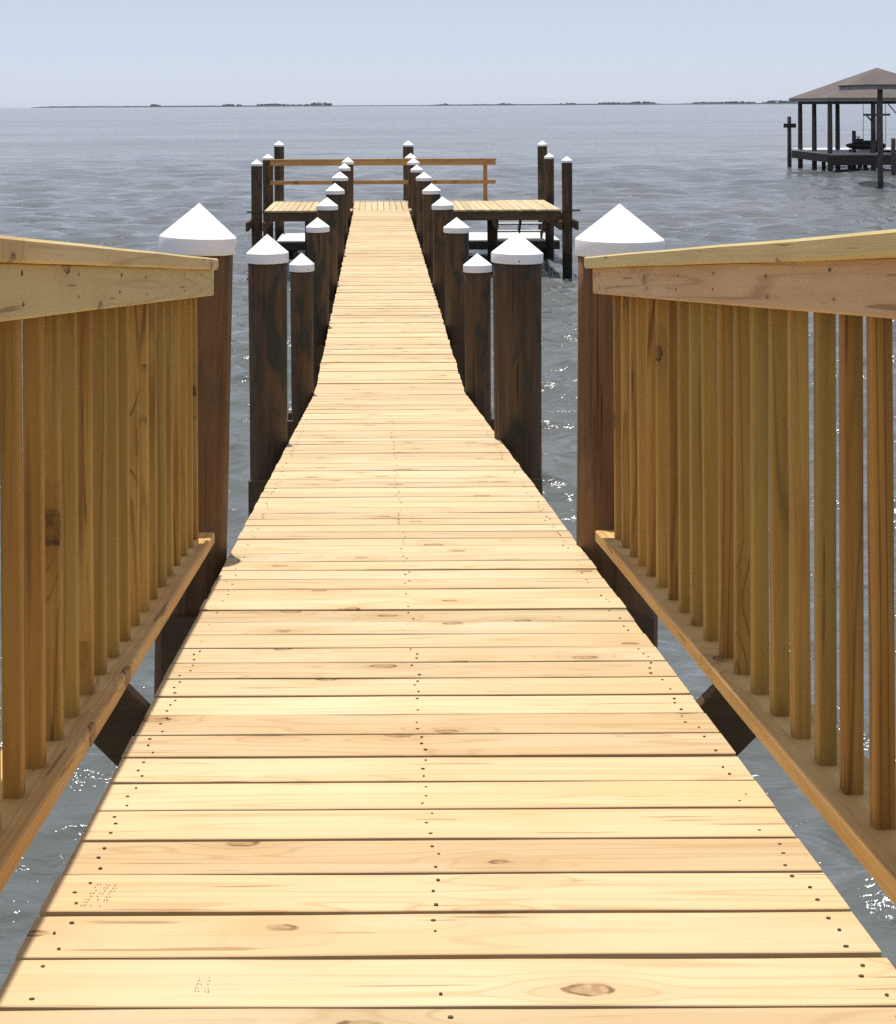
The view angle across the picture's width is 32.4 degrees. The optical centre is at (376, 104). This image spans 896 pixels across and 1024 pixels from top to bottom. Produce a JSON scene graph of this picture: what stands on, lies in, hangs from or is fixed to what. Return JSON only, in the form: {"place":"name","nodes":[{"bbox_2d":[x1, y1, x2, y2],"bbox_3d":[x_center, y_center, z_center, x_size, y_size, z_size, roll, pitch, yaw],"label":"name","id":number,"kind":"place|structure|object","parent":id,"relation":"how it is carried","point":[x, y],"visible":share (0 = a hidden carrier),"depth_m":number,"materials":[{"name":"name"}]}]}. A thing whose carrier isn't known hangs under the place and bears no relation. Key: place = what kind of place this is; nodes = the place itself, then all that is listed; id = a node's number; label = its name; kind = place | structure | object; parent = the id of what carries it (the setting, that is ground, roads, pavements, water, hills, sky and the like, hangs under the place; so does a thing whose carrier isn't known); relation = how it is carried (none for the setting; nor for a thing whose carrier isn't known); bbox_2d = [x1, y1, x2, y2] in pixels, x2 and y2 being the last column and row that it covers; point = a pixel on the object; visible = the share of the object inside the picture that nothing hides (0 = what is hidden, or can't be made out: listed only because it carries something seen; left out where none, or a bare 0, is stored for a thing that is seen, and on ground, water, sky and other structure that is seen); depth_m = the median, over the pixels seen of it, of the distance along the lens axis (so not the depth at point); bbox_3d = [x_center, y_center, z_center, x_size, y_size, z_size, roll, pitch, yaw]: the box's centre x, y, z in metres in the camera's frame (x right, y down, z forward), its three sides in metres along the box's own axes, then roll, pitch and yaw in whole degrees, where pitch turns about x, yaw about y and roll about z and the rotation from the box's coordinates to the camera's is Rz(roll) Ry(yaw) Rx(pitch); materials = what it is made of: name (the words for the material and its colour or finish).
{"place":"outdoors","nodes":[
{"label":"outdoors","id":0,"kind":"place"},
{"bbox_2d":[32,102,797,107],"bbox_3d":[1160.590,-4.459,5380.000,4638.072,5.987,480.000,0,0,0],"label":"shore","id":1,"kind":"structure","parent":0,"point":[409,105],"depth_m":5176.88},
{"bbox_2d":[150,100,791,105],"bbox_3d":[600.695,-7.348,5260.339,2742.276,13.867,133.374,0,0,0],"label":"shoreline trees","id":2,"kind":"object","parent":1,"relation":"on","point":[638,102],"visible":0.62,"depth_m":5231.76,"materials":[{"name":"green plant"}]},
{"bbox_2d":[0,104,895,988],"bbox_3d":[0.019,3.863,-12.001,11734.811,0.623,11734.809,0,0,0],"label":"water","id":3,"kind":"structure","parent":0,"point":[672,176],"depth_m":66.17,"materials":[{"name":"grey liquid"}]},
{"bbox_2d":[154,203,236,697],"bbox_3d":[-0.667,2.692,5.400,0.273,4.697,0.271,1,0,0],"label":"piling","id":4,"kind":"object","parent":3,"relation":"in","point":[198,230],"visible":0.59,"depth_m":5.31,"materials":[{"name":"brown wood"}]},
{"bbox_2d":[251,159,262,246],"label":"piling","id":5,"kind":"object","parent":3,"relation":"in","point":[256,191],"visible":0.59,"depth_m":34.10,"materials":[{"name":"brown wood"}]},
{"bbox_2d":[246,234,288,478],"bbox_3d":[-0.619,2.893,8.900,0.244,4.294,0.244,0,0,0],"label":"piling","id":6,"kind":"object","parent":3,"relation":"in","point":[267,257],"visible":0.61,"depth_m":8.80,"materials":[{"name":"brown wood"}]},
{"bbox_2d":[262,154,273,237],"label":"piling","id":7,"kind":"object","parent":3,"relation":"in","point":[267,186],"visible":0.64,"depth_m":37.61,"materials":[{"name":"brown wood"}]},
{"bbox_2d":[274,141,283,241],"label":"piling","id":8,"kind":"object","parent":3,"relation":"in","point":[279,176],"visible":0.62,"depth_m":40.89,"materials":[{"name":"brown wood"}]},
{"bbox_2d":[289,253,313,419],"bbox_3d":[-0.597,3.120,12.499,0.206,3.840,0.207,0,0,0],"label":"piling","id":9,"kind":"object","parent":3,"relation":"in","point":[301,267],"visible":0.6,"depth_m":12.42,"materials":[{"name":"brown wood"}]},
{"bbox_2d":[306,217,329,394],"bbox_3d":[-0.615,3.118,16.400,0.252,3.844,0.253,0,0,0],"label":"piling","id":10,"kind":"object","parent":3,"relation":"in","point":[317,229],"visible":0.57,"depth_m":16.30,"materials":[{"name":"brown wood"}]},
{"bbox_2d":[316,197,337,321],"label":"piling","id":11,"kind":"object","parent":3,"relation":"in","point":[327,208],"visible":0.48,"depth_m":19.99,"materials":[{"name":"brown wood"}]},
{"bbox_2d":[325,183,344,267],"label":"piling","id":12,"kind":"object","parent":3,"relation":"in","point":[334,192],"visible":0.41,"depth_m":23.89,"materials":[{"name":"brown wood"}]},
{"bbox_2d":[332,171,347,244],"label":"piling","id":13,"kind":"object","parent":3,"relation":"in","point":[339,178],"visible":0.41,"depth_m":27.90,"materials":[{"name":"brown wood"}]},
{"bbox_2d":[338,163,350,226],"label":"piling","id":14,"kind":"object","parent":3,"relation":"in","point":[344,169],"visible":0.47,"depth_m":31.92,"materials":[{"name":"brown wood"}]},
{"bbox_2d":[342,157,353,224],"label":"piling","id":15,"kind":"object","parent":3,"relation":"in","point":[347,161],"visible":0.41,"depth_m":34.91,"materials":[{"name":"brown wood"}]},
{"bbox_2d":[403,141,413,200],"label":"piling","id":16,"kind":"object","parent":3,"relation":"in","point":[408,146],"visible":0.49,"depth_m":40.91,"materials":[{"name":"brown wood"}]},
{"bbox_2d":[405,153,416,200],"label":"piling","id":17,"kind":"object","parent":3,"relation":"in","point":[410,156],"visible":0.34,"depth_m":37.72,"materials":[{"name":"brown wood"}]},
{"bbox_2d":[246,200,579,272],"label":"pier platform","id":18,"kind":"structure","parent":3,"relation":"in","point":[492,212],"depth_m":34.50,"materials":[{"name":"brown wood"}]},
{"bbox_2d":[269,158,495,199],"bbox_3d":[0.159,1.824,37.565,5.540,1.020,0.130,0,0,0],"label":"timber rail","id":19,"kind":"object","parent":18,"relation":"on","point":[484,162],"visible":1,"depth_m":37.52,"materials":[{"name":"brown wood"}]},
{"bbox_2d":[407,158,419,207],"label":"piling","id":20,"kind":"object","parent":3,"relation":"in","point":[412,163],"visible":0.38,"depth_m":34.91,"materials":[{"name":"brown wood"}]},
{"bbox_2d":[410,165,422,226],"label":"piling","id":21,"kind":"object","parent":3,"relation":"in","point":[416,170],"visible":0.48,"depth_m":31.90,"materials":[{"name":"brown wood"}]},
{"bbox_2d":[277,232,559,259],"bbox_3d":[1.046,4.172,39.535,7.050,1.600,2.410,0,0,0],"label":"platform","id":22,"kind":"object","parent":3,"relation":"in","point":[290,243],"visible":0.33,"depth_m":38.42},
{"bbox_2d":[416,172,431,243],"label":"piling","id":23,"kind":"object","parent":3,"relation":"in","point":[423,180],"visible":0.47,"depth_m":27.89,"materials":[{"name":"brown wood"}]},
{"bbox_2d":[422,183,440,287],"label":"piling","id":24,"kind":"object","parent":3,"relation":"in","point":[431,192],"visible":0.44,"depth_m":23.88,"materials":[{"name":"brown wood"}]},
{"bbox_2d":[432,197,453,324],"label":"piling","id":25,"kind":"object","parent":3,"relation":"in","point":[442,211],"visible":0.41,"depth_m":19.88,"materials":[{"name":"brown wood"}]},
{"bbox_2d":[0,210,895,1023],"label":"pier walkway","id":26,"kind":"structure","parent":3,"relation":"in","point":[424,726],"depth_m":2.86,"materials":[{"name":"brown wood"}]},
{"bbox_2d":[0,235,217,892],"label":"wooden railing","id":27,"kind":"object","parent":26,"relation":"attached to","point":[103,558],"visible":1,"depth_m":3.06,"materials":[{"name":"brown wood"}]},
{"bbox_2d":[584,229,895,905],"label":"wooden railing","id":28,"kind":"object","parent":26,"relation":"attached to","point":[704,544],"visible":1,"depth_m":2.98,"materials":[{"name":"brown wood"}]},
{"bbox_2d":[443,217,469,391],"bbox_3d":[0.859,3.111,16.300,0.280,3.844,0.280,0,0,0],"label":"piling","id":29,"kind":"object","parent":3,"relation":"in","point":[456,230],"visible":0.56,"depth_m":16.18,"materials":[{"name":"brown wood"}]},
{"bbox_2d":[463,253,491,418],"bbox_3d":[0.830,3.119,12.500,0.235,3.828,0.234,0,0,0],"label":"piling","id":30,"kind":"object","parent":3,"relation":"in","point":[477,269],"visible":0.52,"depth_m":12.41,"materials":[{"name":"brown wood"}]},
{"bbox_2d":[491,232,542,477],"bbox_3d":[0.833,2.888,8.999,0.305,4.290,0.307,0,0,0],"label":"piling","id":31,"kind":"object","parent":3,"relation":"in","point":[517,259],"visible":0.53,"depth_m":8.88,"materials":[{"name":"brown wood"}]},
{"bbox_2d":[537,141,547,231],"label":"piling","id":32,"kind":"object","parent":3,"relation":"in","point":[542,148],"visible":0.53,"depth_m":40.88,"materials":[{"name":"brown wood"}]},
{"bbox_2d":[544,153,553,259],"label":"piling","id":33,"kind":"object","parent":3,"relation":"in","point":[549,198],"visible":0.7,"depth_m":37.63,"materials":[{"name":"brown wood"}]},
{"bbox_2d":[561,156,572,278],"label":"piling","id":34,"kind":"object","parent":3,"relation":"in","point":[566,161],"visible":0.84,"depth_m":34.10,"materials":[{"name":"brown wood"}]},
{"bbox_2d":[575,204,664,649],"bbox_3d":[0.845,2.692,5.450,0.314,4.683,0.314,0,0,0],"label":"piling","id":35,"kind":"object","parent":3,"relation":"in","point":[618,228],"visible":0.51,"depth_m":5.34,"materials":[{"name":"brown wood"}]},
{"bbox_2d":[783,116,795,166],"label":"mooring piling","id":36,"kind":"object","parent":3,"relation":"in","point":[789,125],"visible":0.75,"depth_m":93.98,"materials":[{"name":"brown wood"}]},
{"bbox_2d":[788,68,895,170],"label":"boathouse","id":37,"kind":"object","parent":3,"relation":"in","point":[829,95],"visible":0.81,"depth_m":87.34,"materials":[{"name":"brown wood"}]},
{"bbox_2d":[846,136,885,152],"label":"watercraft","id":38,"kind":"object","parent":37,"relation":"on","point":[859,144],"visible":0.71,"depth_m":87.40,"materials":[{"name":"black rubber"}]},
{"bbox_2d":[852,131,855,168],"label":"mooring piling","id":39,"kind":"object","parent":3,"relation":"in","point":[853,137],"visible":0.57,"depth_m":88.11,"materials":[{"name":"brown wood"}]},
{"bbox_2d":[838,84,895,186],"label":"pier shelter","id":40,"kind":"object","parent":3,"relation":"in","point":[879,87],"visible":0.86,"depth_m":69.90,"materials":[{"name":"brown wood"}]},
{"bbox_2d":[891,138,895,174],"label":"mooring piling","id":41,"kind":"object","parent":3,"relation":"in","point":[893,156],"visible":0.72,"depth_m":81.90,"materials":[{"name":"brown wood"}]},
{"bbox_2d":[0,0,895,107],"label":"sky","id":42,"kind":"structure","parent":0,"point":[53,52],"materials":[{"name":"blue"}]},
{"bbox_2d":[498,220,544,237],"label":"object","id":43,"kind":"structure","parent":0,"point":[520,223],"depth_m":38.40,"materials":[{"name":"silver metal"}]}
]}

